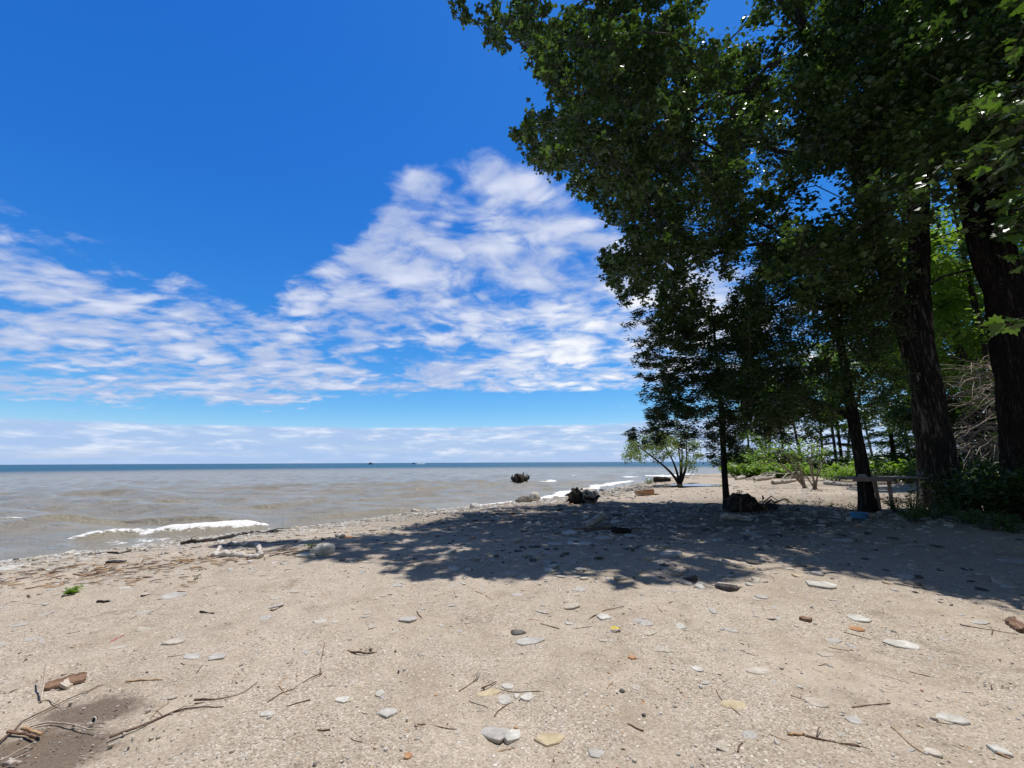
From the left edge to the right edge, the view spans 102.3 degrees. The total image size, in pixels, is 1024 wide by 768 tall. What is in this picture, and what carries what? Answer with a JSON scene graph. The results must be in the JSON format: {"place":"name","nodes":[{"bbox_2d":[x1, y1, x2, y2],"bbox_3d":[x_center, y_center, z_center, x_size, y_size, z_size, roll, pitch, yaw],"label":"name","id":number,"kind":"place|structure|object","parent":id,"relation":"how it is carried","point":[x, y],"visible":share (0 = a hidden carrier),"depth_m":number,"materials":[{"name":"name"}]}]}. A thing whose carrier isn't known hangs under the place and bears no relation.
{"place":"outdoors","nodes":[
{"label":"outdoors","id":0,"kind":"place"},
{"bbox_2d":[0,461,734,560],"bbox_3d":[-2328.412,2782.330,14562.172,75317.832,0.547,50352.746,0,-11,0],"label":"lake","id":1,"kind":"structure","parent":0,"point":[53,509],"depth_m":24.40,"materials":[{"name":"liquid"}]},
{"bbox_2d":[511,472,529,482],"bbox_3d":[0.728,8.436,36.391,1.683,1.304,0.979,2,-11,-13],"label":"driftwood stump","id":2,"kind":"object","parent":1,"relation":"in","point":[517,478],"visible":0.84,"depth_m":36.22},
{"bbox_2d":[0,0,1019,464],"label":"sky","id":3,"kind":"structure","parent":0,"point":[232,231],"materials":[{"name":"blue"}]},
{"bbox_2d":[0,461,1023,767],"bbox_3d":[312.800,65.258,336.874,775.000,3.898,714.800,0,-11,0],"label":"ground","id":4,"kind":"structure","parent":0,"point":[554,655],"depth_m":3.25,"materials":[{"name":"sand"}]},
{"bbox_2d":[2,759,22,766],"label":"stone","id":5,"kind":"object","parent":4,"relation":"on","point":[11,762],"visible":1,"depth_m":2.01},
{"bbox_2d":[6,729,36,737],"bbox_3d":[-2.649,1.892,2.230,0.209,0.018,0.020,-2,-11,11],"label":"stick","id":6,"kind":"object","parent":4,"relation":"on","point":[10,731],"visible":1,"depth_m":2.23,"materials":[{"name":"brown wood"}]},
{"bbox_2d":[20,726,43,735],"bbox_3d":[-2.614,1.895,2.248,0.178,0.025,0.023,-4,-11,17],"label":"stick","id":7,"kind":"object","parent":4,"relation":"on","point":[30,730],"visible":1,"depth_m":2.25,"materials":[{"name":"brown wood"}]},
{"bbox_2d":[27,721,96,729],"bbox_3d":[-2.481,1.901,2.292,0.431,0.016,0.069,-1,-11,3],"label":"stick","id":8,"kind":"object","parent":4,"relation":"on","point":[41,723],"visible":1,"depth_m":2.31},
{"bbox_2d":[44,672,86,690],"bbox_3d":[-2.961,1.973,2.736,0.192,0.050,0.064,10,-15,-42],"label":"bark slab","id":9,"kind":"object","parent":4,"relation":"on","point":[77,678],"depth_m":2.74,"materials":[{"name":"brown wood"}]},
{"bbox_2d":[59,677,72,689],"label":"stone","id":10,"kind":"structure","parent":4,"relation":"on","point":[66,684],"depth_m":2.70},
{"bbox_2d":[63,583,83,594],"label":"green clump","id":11,"kind":"object","parent":4,"relation":"on","point":[72,590],"visible":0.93,"depth_m":4.62,"materials":[{"name":"green plant"}]},
{"bbox_2d":[0,545,305,596],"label":"driftwood litter","id":12,"kind":"object","parent":4,"relation":"on","point":[99,571],"visible":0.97,"depth_m":5.59,"materials":[{"name":"brown wood"}]},
{"bbox_2d":[109,705,222,738],"bbox_3d":[-1.971,1.908,2.385,0.503,0.033,0.148,6,-13,-32],"label":"stick","id":13,"kind":"object","parent":4,"relation":"on","point":[139,726],"visible":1,"depth_m":2.35,"materials":[{"name":"wood"}]},
{"bbox_2d":[158,592,186,599],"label":"flat stone","id":14,"kind":"object","parent":4,"relation":"on","point":[172,595],"visible":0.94,"depth_m":4.55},
{"bbox_2d":[161,637,185,644],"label":"flat stone","id":15,"kind":"object","parent":4,"relation":"on","point":[175,641],"visible":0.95,"depth_m":3.36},
{"bbox_2d":[183,653,202,659],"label":"flat stone","id":16,"kind":"object","parent":4,"relation":"on","point":[192,656],"visible":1,"depth_m":3.11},
{"bbox_2d":[208,653,226,660],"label":"flat stone","id":17,"kind":"object","parent":4,"relation":"on","point":[219,656],"visible":1,"depth_m":3.10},
{"bbox_2d":[180,528,287,544],"bbox_3d":[-5.577,3.212,8.746,1.222,0.226,2.217,0,-11,0],"label":"driftwood branch","id":18,"kind":"object","parent":4,"relation":"on","point":[216,538],"visible":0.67,"depth_m":8.01,"materials":[{"name":"black wood"}]},
{"bbox_2d":[211,541,263,558],"bbox_3d":[-4.469,2.706,6.709,0.690,0.184,1.602,7,-13,-32],"label":"buried frame","id":19,"kind":"object","parent":4,"relation":"on","point":[217,553],"visible":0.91,"depth_m":6.30,"materials":[{"name":"plastic"}]},
{"bbox_2d":[309,543,334,555],"bbox_3d":[-2.967,2.680,6.490,0.313,0.303,0.320,-7,-13,32],"label":"rock","id":20,"kind":"object","parent":4,"relation":"on","point":[324,549],"visible":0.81,"depth_m":6.43,"materials":[{"name":"white stone"}]},
{"bbox_2d":[0,474,711,601],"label":"pebbles","id":21,"kind":"object","parent":4,"relation":"on","point":[413,512],"visible":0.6,"depth_m":9.07,"materials":[{"name":"grey stone"}]},
{"bbox_2d":[377,708,397,718],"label":"flat stone","id":22,"kind":"object","parent":4,"relation":"on","point":[385,713],"visible":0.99,"depth_m":2.40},
{"bbox_2d":[398,616,416,622],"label":"flat stone","id":23,"kind":"object","parent":4,"relation":"on","point":[410,619],"visible":1,"depth_m":3.80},
{"bbox_2d":[476,688,499,695],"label":"flat stone","id":24,"kind":"object","parent":4,"relation":"on","point":[490,692],"visible":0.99,"depth_m":2.64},
{"bbox_2d":[480,726,509,743],"bbox_3d":[-0.098,1.921,2.265,0.152,0.026,0.112,-4,-11,17],"label":"flat stone","id":25,"kind":"object","parent":4,"relation":"on","point":[493,734],"visible":0.96,"depth_m":2.25,"materials":[{"name":"stone"}]},
{"bbox_2d":[498,694,511,704],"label":"flat stone","id":26,"kind":"object","parent":4,"relation":"on","point":[505,699],"visible":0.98,"depth_m":2.57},
{"bbox_2d":[0,485,1023,704],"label":"shingle","id":27,"kind":"object","parent":4,"relation":"on","point":[1002,582],"visible":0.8,"depth_m":7.50,"materials":[{"name":"grey stone"}]},
{"bbox_2d":[504,729,520,744],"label":"flat stone","id":28,"kind":"object","parent":4,"relation":"on","point":[512,736],"visible":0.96,"depth_m":2.22,"materials":[{"name":"stone"}]},
{"bbox_2d":[515,496,538,502],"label":"rock","id":29,"kind":"object","parent":4,"relation":"on","point":[525,499],"visible":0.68,"depth_m":16.35,"materials":[{"name":"grey stone"}]},
{"bbox_2d":[516,637,544,645],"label":"flat stone","id":30,"kind":"object","parent":4,"relation":"on","point":[528,641],"visible":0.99,"depth_m":3.39,"materials":[{"name":"stone"}]},
{"bbox_2d":[534,732,565,746],"bbox_3d":[0.205,1.897,2.191,0.178,0.030,0.098,1,-11,-7],"label":"flat stone","id":31,"kind":"object","parent":4,"relation":"on","point":[549,739],"visible":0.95,"depth_m":2.19,"materials":[{"name":"stone"}]},
{"bbox_2d":[567,541,592,545],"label":"flat stone","id":32,"kind":"object","parent":4,"relation":"on","point":[581,543],"visible":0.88,"depth_m":7.06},
{"bbox_2d":[565,487,599,503],"bbox_3d":[2.483,4.034,14.680,1.266,0.756,0.986,0,-11,0],"label":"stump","id":33,"kind":"object","parent":4,"relation":"on","point":[576,495],"visible":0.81,"depth_m":14.39,"materials":[{"name":"wood"}]},
{"bbox_2d":[586,513,605,526],"bbox_3d":[1.893,3.071,9.308,0.187,0.252,0.766,-9,-14,38],"label":"rock","id":34,"kind":"object","parent":4,"relation":"on","point":[597,519],"visible":0.98,"depth_m":9.20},
{"bbox_2d":[588,748,604,758],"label":"flat stone","id":35,"kind":"object","parent":4,"relation":"on","point":[595,753],"visible":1,"depth_m":2.07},
{"bbox_2d":[610,526,630,533],"bbox_3d":[2.215,2.993,8.406,0.433,0.156,0.141,-5,-12,25],"label":"log","id":36,"kind":"object","parent":4,"relation":"on","point":[614,529],"visible":0.86,"depth_m":8.36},
{"bbox_2d":[635,489,659,494],"bbox_3d":[5.817,4.604,17.520,1.010,0.246,0.508,1,-11,-6],"label":"wooden crate","id":37,"kind":"object","parent":4,"relation":"on","point":[645,492],"visible":1,"depth_m":17.41,"materials":[{"name":"brown wood"}]},
{"bbox_2d":[620,423,705,483],"bbox_3d":[8.251,3.675,22.248,5.176,3.524,3.664,0,-11,0],"label":"willow shrub","id":38,"kind":"object","parent":4,"relation":"on","point":[678,479],"visible":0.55,"depth_m":21.88,"materials":[{"name":"green plant"}]},
{"bbox_2d":[659,550,681,557],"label":"flat stone","id":39,"kind":"object","parent":4,"relation":"on","point":[671,554],"visible":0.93,"depth_m":6.22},
{"bbox_2d":[663,484,721,485],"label":"puddle","id":40,"kind":"object","parent":4,"relation":"on","point":[694,484],"visible":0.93,"depth_m":20.95,"materials":[{"name":"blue liquid"}]},
{"bbox_2d":[619,293,810,509],"bbox_3d":[5.993,0.476,12.465,5.488,6.502,5.425,0,-11,0],"label":"sapling tree","id":41,"kind":"object","parent":4,"relation":"on","point":[682,409],"visible":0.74,"depth_m":11.91,"materials":[{"name":"green plant"}]},
{"bbox_2d":[716,739,727,751],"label":"flat stone","id":42,"kind":"object","parent":4,"relation":"on","point":[721,745],"visible":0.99,"depth_m":2.09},
{"bbox_2d":[720,700,745,707],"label":"flat stone","id":43,"kind":"object","parent":4,"relation":"on","point":[731,703],"visible":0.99,"depth_m":2.47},
{"bbox_2d":[445,0,1023,509],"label":"cottonwood tree","id":44,"kind":"object","parent":4,"relation":"on","point":[635,148],"visible":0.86,"depth_m":10.21,"materials":[{"name":"green plant"}]},
{"bbox_2d":[720,513,749,519],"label":"rock","id":45,"kind":"object","parent":4,"relation":"on","point":[728,516],"visible":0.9,"depth_m":9.97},
{"bbox_2d":[714,409,768,454],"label":"broadleaf tree","id":46,"kind":"object","parent":4,"relation":"on","point":[739,438],"visible":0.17,"depth_m":46.28,"materials":[{"name":"plant"}]},
{"bbox_2d":[718,460,775,477],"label":"undergrowth bush","id":47,"kind":"object","parent":4,"relation":"on","point":[753,469],"visible":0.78,"depth_m":29.70,"materials":[{"name":"green plant"}]},
{"bbox_2d":[718,445,781,469],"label":"undergrowth bush","id":48,"kind":"object","parent":4,"relation":"on","point":[752,459],"visible":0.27,"depth_m":38.66,"materials":[{"name":"green plant"}]},
{"bbox_2d":[742,730,757,738],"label":"flat stone","id":49,"kind":"object","parent":4,"relation":"on","point":[749,734],"visible":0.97,"depth_m":2.17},
{"bbox_2d":[746,666,771,674],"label":"flat stone","id":50,"kind":"object","parent":4,"relation":"on","point":[758,670],"visible":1,"depth_m":2.87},
{"bbox_2d":[723,493,797,513],"bbox_3d":[6.747,3.381,11.435,1.757,0.704,1.560,-4,-11,18],"label":"uprooted stump","id":51,"kind":"object","parent":4,"relation":"on","point":[744,503],"visible":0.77,"depth_m":11.32,"materials":[{"name":"wood"}]},
{"bbox_2d":[737,384,797,453],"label":"broadleaf tree","id":52,"kind":"object","parent":4,"relation":"on","point":[760,440],"visible":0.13,"depth_m":42.37,"materials":[{"name":"green plant"}]},
{"bbox_2d":[745,434,807,487],"bbox_3d":[11.963,3.333,18.598,3.163,2.690,2.206,4,-12,-21],"label":"shrub","id":53,"kind":"object","parent":4,"relation":"on","point":[800,480],"visible":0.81,"depth_m":18.28,"materials":[{"name":"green plant"}]},
{"bbox_2d":[749,446,809,465],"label":"undergrowth bush","id":54,"kind":"object","parent":4,"relation":"on","point":[777,459],"visible":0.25,"depth_m":36.74,"materials":[{"name":"green plant"}]},
{"bbox_2d":[771,479,796,484],"bbox_3d":[14.818,5.301,22.409,3.969,0.251,0.269,10,-15,-42],"label":"log","id":55,"kind":"object","parent":4,"relation":"on","point":[774,482],"visible":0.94,"depth_m":21.78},
{"bbox_2d":[765,460,815,477],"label":"undergrowth bush","id":56,"kind":"object","parent":4,"relation":"on","point":[779,470],"visible":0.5,"depth_m":28.94,"materials":[{"name":"green plant"}]},
{"bbox_2d":[768,354,820,452],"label":"broadleaf tree","id":57,"kind":"object","parent":4,"relation":"on","point":[796,436],"visible":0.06,"depth_m":38.50,"materials":[{"name":"green plant"}]},
{"bbox_2d":[770,440,843,474],"bbox_3d":[25.366,6.341,35.379,4.882,3.140,5.140,0,-11,0],"label":"undergrowth bush","id":58,"kind":"object","parent":4,"relation":"on","point":[798,454],"visible":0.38,"depth_m":34.96,"materials":[{"name":"green plant"}]},
{"bbox_2d":[689,216,926,511],"bbox_3d":[7.409,-0.605,11.445,6.892,7.972,5.856,8,-13,-36],"label":"locust tree","id":59,"kind":"object","parent":4,"relation":"on","point":[792,386],"visible":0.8,"depth_m":10.14,"materials":[{"name":"green plant"}]},
{"bbox_2d":[788,435,840,488],"bbox_3d":[12.872,3.223,17.143,2.453,2.310,1.396,5,-12,-28],"label":"shrub","id":60,"kind":"object","parent":4,"relation":"on","point":[814,484],"visible":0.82,"depth_m":17.26,"materials":[{"name":"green plant"}]},
{"bbox_2d":[804,697,828,707],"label":"flat stone","id":61,"kind":"object","parent":4,"relation":"on","point":[817,702],"visible":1,"depth_m":2.46,"materials":[{"name":"stone"}]},
{"bbox_2d":[805,580,836,588],"bbox_3d":[3.646,2.360,4.829,0.361,0.052,0.302,-2,-11,11],"label":"flat stone","id":62,"kind":"object","parent":4,"relation":"on","point":[823,584],"visible":0.96,"depth_m":4.78,"materials":[{"name":"stone"}]},
{"bbox_2d":[792,454,851,475],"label":"undergrowth bush","id":63,"kind":"object","parent":4,"relation":"on","point":[815,463],"visible":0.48,"depth_m":32.74,"materials":[{"name":"green plant"}]},
{"bbox_2d":[804,340,856,460],"bbox_3d":[28.244,1.846,36.516,4.734,12.002,4.615,5,-12,-25],"label":"broadleaf tree","id":64,"kind":"object","parent":4,"relation":"on","point":[837,429],"visible":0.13,"depth_m":35.78,"materials":[{"name":"green plant"}]},
{"bbox_2d":[806,463,854,480],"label":"leafy thicket","id":65,"kind":"object","parent":4,"relation":"on","point":[830,476],"visible":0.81,"depth_m":24.18,"materials":[{"name":"green plant"}]},
{"bbox_2d":[805,726,870,749],"bbox_3d":[1.692,1.847,2.161,0.272,0.032,0.105,-5,-12,25],"label":"stick","id":66,"kind":"object","parent":4,"relation":"on","point":[821,739],"visible":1,"depth_m":2.14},
{"bbox_2d":[823,480,852,485],"bbox_3d":[15.775,4.826,19.938,0.268,0.258,1.776,0,-11,0],"label":"log","id":67,"kind":"object","parent":4,"relation":"on","point":[834,483],"visible":0.91,"depth_m":19.97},
{"bbox_2d":[809,366,873,456],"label":"hemlock tree","id":68,"kind":"object","parent":4,"relation":"on","point":[839,437],"visible":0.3,"depth_m":38.58,"materials":[{"name":"green plant"}]},
{"bbox_2d":[816,344,868,455],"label":"broadleaf tree","id":69,"kind":"object","parent":4,"relation":"on","point":[843,430],"visible":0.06,"depth_m":40.44,"materials":[{"name":"green plant"}]},
{"bbox_2d":[821,461,883,475],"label":"undergrowth bush","id":70,"kind":"object","parent":4,"relation":"on","point":[836,466],"visible":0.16,"depth_m":26.68,"materials":[{"name":"green plant"}]},
{"bbox_2d":[844,715,862,723],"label":"flat stone","id":71,"kind":"object","parent":4,"relation":"on","point":[853,719],"visible":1,"depth_m":2.31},
{"bbox_2d":[825,451,888,465],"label":"undergrowth bush","id":72,"kind":"object","parent":4,"relation":"on","point":[848,458],"visible":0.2,"depth_m":32.06,"materials":[{"name":"green plant"}]},
{"bbox_2d":[846,614,871,622],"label":"flat stone","id":73,"kind":"object","parent":4,"relation":"on","point":[858,618],"visible":0.99,"depth_m":3.82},
{"bbox_2d":[849,512,868,518],"bbox_3d":[7.874,2.981,9.351,0.360,0.126,0.360,0,-11,0],"label":"plastic tub","id":74,"kind":"object","parent":4,"relation":"on","point":[859,515],"visible":0.99,"depth_m":9.24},
{"bbox_2d":[853,362,893,453],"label":"broadleaf tree","id":75,"kind":"object","parent":4,"relation":"on","point":[870,449],"visible":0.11,"depth_m":45.98,"materials":[{"name":"green plant"}]},
{"bbox_2d":[846,375,915,479],"bbox_3d":[24.443,2.620,27.055,4.443,7.222,5.183,4,-11,-20],"label":"hemlock tree","id":76,"kind":"object","parent":4,"relation":"on","point":[893,455],"visible":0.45,"depth_m":26.77,"materials":[{"name":"green plant"}]},
{"bbox_2d":[833,476,929,510],"bbox_3d":[9.145,2.744,10.170,1.884,0.891,0.690,0,-11,0],"label":"plank table","id":77,"kind":"object","parent":4,"relation":"on","point":[876,479],"visible":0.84,"depth_m":9.97,"materials":[{"name":"wood"}]},
{"bbox_2d":[857,362,909,454],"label":"broadleaf tree","id":78,"kind":"object","parent":4,"relation":"on","point":[880,399],"visible":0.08,"depth_m":37.70,"materials":[{"name":"green plant"}]},
{"bbox_2d":[855,463,915,483],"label":"undergrowth bush","id":79,"kind":"object","parent":4,"relation":"on","point":[894,474],"visible":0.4,"depth_m":21.27,"materials":[{"name":"green plant"}]},
{"bbox_2d":[868,429,915,461],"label":"undergrowth bush","id":80,"kind":"object","parent":4,"relation":"on","point":[910,451],"visible":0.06,"depth_m":30.09,"materials":[{"name":"green plant"}]},
{"bbox_2d":[869,457,915,480],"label":"undergrowth bush","id":81,"kind":"object","parent":4,"relation":"on","point":[897,466],"visible":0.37,"depth_m":24.39,"materials":[{"name":"green plant"}]},
{"bbox_2d":[767,0,1023,515],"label":"broadleaf tree","id":82,"kind":"object","parent":4,"relation":"on","point":[1002,289],"visible":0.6,"depth_m":9.12,"materials":[{"name":"green plant"}]},
{"bbox_2d":[878,492,914,511],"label":"weed","id":83,"kind":"object","parent":4,"relation":"on","point":[890,505],"visible":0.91,"depth_m":9.80,"materials":[{"name":"green plant"}]},
{"bbox_2d":[882,638,919,649],"bbox_3d":[3.146,2.105,3.326,0.247,0.031,0.179,-2,-11,8],"label":"flat stone","id":84,"kind":"object","parent":4,"relation":"on","point":[905,644],"visible":0.99,"depth_m":3.31,"materials":[{"name":"stone"}]},
{"bbox_2d":[896,490,927,509],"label":"weed","id":85,"kind":"object","parent":4,"relation":"on","point":[910,501],"visible":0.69,"depth_m":9.90,"materials":[{"name":"green plant"}]},
{"bbox_2d":[894,506,934,521],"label":"weed","id":86,"kind":"object","parent":4,"relation":"on","point":[916,515],"visible":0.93,"depth_m":8.54,"materials":[{"name":"green plant"}]},
{"bbox_2d":[844,248,994,441],"bbox_3d":[21.138,-1.532,21.121,7.188,13.193,6.458,4,-11,-20],"label":"maple tree","id":87,"kind":"object","parent":4,"relation":"on","point":[892,416],"visible":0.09,"depth_m":20.76,"materials":[{"name":"green plant"}]},
{"bbox_2d":[905,502,938,514],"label":"weed","id":88,"kind":"object","parent":4,"relation":"on","point":[929,507],"visible":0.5,"depth_m":9.08,"materials":[{"name":"green plant"}]},
{"bbox_2d":[822,203,1023,469],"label":"maple tree","id":89,"kind":"object","parent":4,"relation":"on","point":[947,286],"visible":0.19,"depth_m":16.89,"materials":[{"name":"green plant"}]},
{"bbox_2d":[924,747,942,758],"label":"flat stone","id":90,"kind":"object","parent":4,"relation":"on","point":[935,752],"visible":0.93,"depth_m":2.06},
{"bbox_2d":[910,502,959,519],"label":"weed","id":91,"kind":"object","parent":4,"relation":"on","point":[938,514],"visible":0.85,"depth_m":8.52,"materials":[{"name":"green plant"}]},
{"bbox_2d":[879,281,998,472],"bbox_3d":[24.400,0.102,22.016,8.103,12.144,8.471,0,-11,0],"label":"broadleaf tree","id":92,"kind":"object","parent":4,"relation":"on","point":[954,411],"visible":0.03,"depth_m":21.04,"materials":[{"name":"green plant"}]},
{"bbox_2d":[882,419,998,470],"bbox_3d":[26.108,3.228,23.627,6.659,4.599,6.961,0,-11,0],"label":"undergrowth bush","id":93,"kind":"object","parent":4,"relation":"on","point":[958,456],"visible":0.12,"depth_m":23.58,"materials":[{"name":"green plant"}]},
{"bbox_2d":[870,185,1023,441],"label":"maple tree","id":94,"kind":"object","parent":4,"relation":"on","point":[948,262],"visible":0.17,"depth_m":15.77,"materials":[{"name":"green plant"}]},
{"bbox_2d":[930,495,965,515],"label":"weed","id":95,"kind":"object","parent":4,"relation":"on","point":[945,502],"visible":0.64,"depth_m":8.95,"materials":[{"name":"green plant"}]},
{"bbox_2d":[901,453,999,486],"bbox_3d":[16.388,3.330,15.133,3.259,1.569,3.274,-5,-12,24],"label":"undergrowth bush","id":96,"kind":"object","parent":4,"relation":"on","point":[960,467],"visible":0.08,"depth_m":15.42,"materials":[{"name":"green plant"}]},
{"bbox_2d":[936,712,970,725],"bbox_3d":[2.486,1.898,2.331,0.151,0.027,0.097,-7,-13,31],"label":"flat stone","id":97,"kind":"object","parent":4,"relation":"on","point":[956,719],"visible":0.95,"depth_m":2.32,"materials":[{"name":"stone"}]},
{"bbox_2d":[899,466,1010,512],"bbox_3d":[10.428,2.424,9.477,1.969,1.132,2.335,0,-11,0],"label":"undergrowth bush","id":98,"kind":"object","parent":4,"relation":"on","point":[944,489],"visible":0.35,"depth_m":9.56,"materials":[{"name":"green plant"}]},
{"bbox_2d":[941,499,990,524],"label":"weed","id":99,"kind":"object","parent":4,"relation":"on","point":[963,515],"visible":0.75,"depth_m":7.92,"materials":[{"name":"green plant"}]},
{"bbox_2d":[940,355,998,472],"bbox_3d":[15.403,0.793,12.579,5.236,4.601,3.549,0,-11,0],"label":"dead tree","id":100,"kind":"object","parent":4,"relation":"on","point":[981,441],"visible":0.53,"depth_m":12.80,"materials":[{"name":"brown wood"}]},
{"bbox_2d":[943,318,997,461],"bbox_3d":[24.654,0.210,19.326,7.233,10.068,8.318,0,-11,0],"label":"broadleaf tree","id":101,"kind":"object","parent":4,"relation":"on","point":[978,428],"depth_m":19.67,"materials":[{"name":"green plant"}]},
{"bbox_2d":[929,452,1023,522],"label":"undergrowth bush","id":102,"kind":"object","parent":4,"relation":"on","point":[996,503],"visible":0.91,"depth_m":8.04,"materials":[{"name":"green plant"}]},
{"bbox_2d":[958,509,1010,530],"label":"weed","id":103,"kind":"object","parent":4,"relation":"on","point":[995,520],"visible":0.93,"depth_m":7.42,"materials":[{"name":"green plant"}]},
{"bbox_2d":[949,0,1023,339],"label":"maple tree","id":104,"kind":"object","parent":4,"relation":"on","point":[987,104],"visible":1,"depth_m":3.10,"materials":[{"name":"green plant"}]},
{"bbox_2d":[986,744,1013,757],"bbox_3d":[2.439,1.839,2.063,0.073,0.034,0.085,-4,-11,20],"label":"flat stone","id":105,"kind":"object","parent":4,"relation":"on","point":[994,748],"visible":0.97,"depth_m":2.06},
{"bbox_2d":[982,470,1023,509],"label":"undergrowth bush","id":106,"kind":"object","parent":4,"relation":"on","point":[1010,486],"visible":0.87,"depth_m":7.64,"materials":[{"name":"green plant"}]},
{"bbox_2d":[988,512,1023,532],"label":"weed","id":107,"kind":"object","parent":4,"relation":"on","point":[1008,527],"visible":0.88,"depth_m":7.10,"materials":[{"name":"green plant"}]},
{"bbox_2d":[996,558,1023,564],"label":"flat stone","id":108,"kind":"object","parent":4,"relation":"on","point":[1015,561],"visible":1,"depth_m":5.71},
{"bbox_2d":[1005,616,1023,632],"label":"stone","id":109,"kind":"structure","parent":4,"relation":"on","point":[1015,624],"depth_m":3.56,"materials":[{"name":"brown stone"}]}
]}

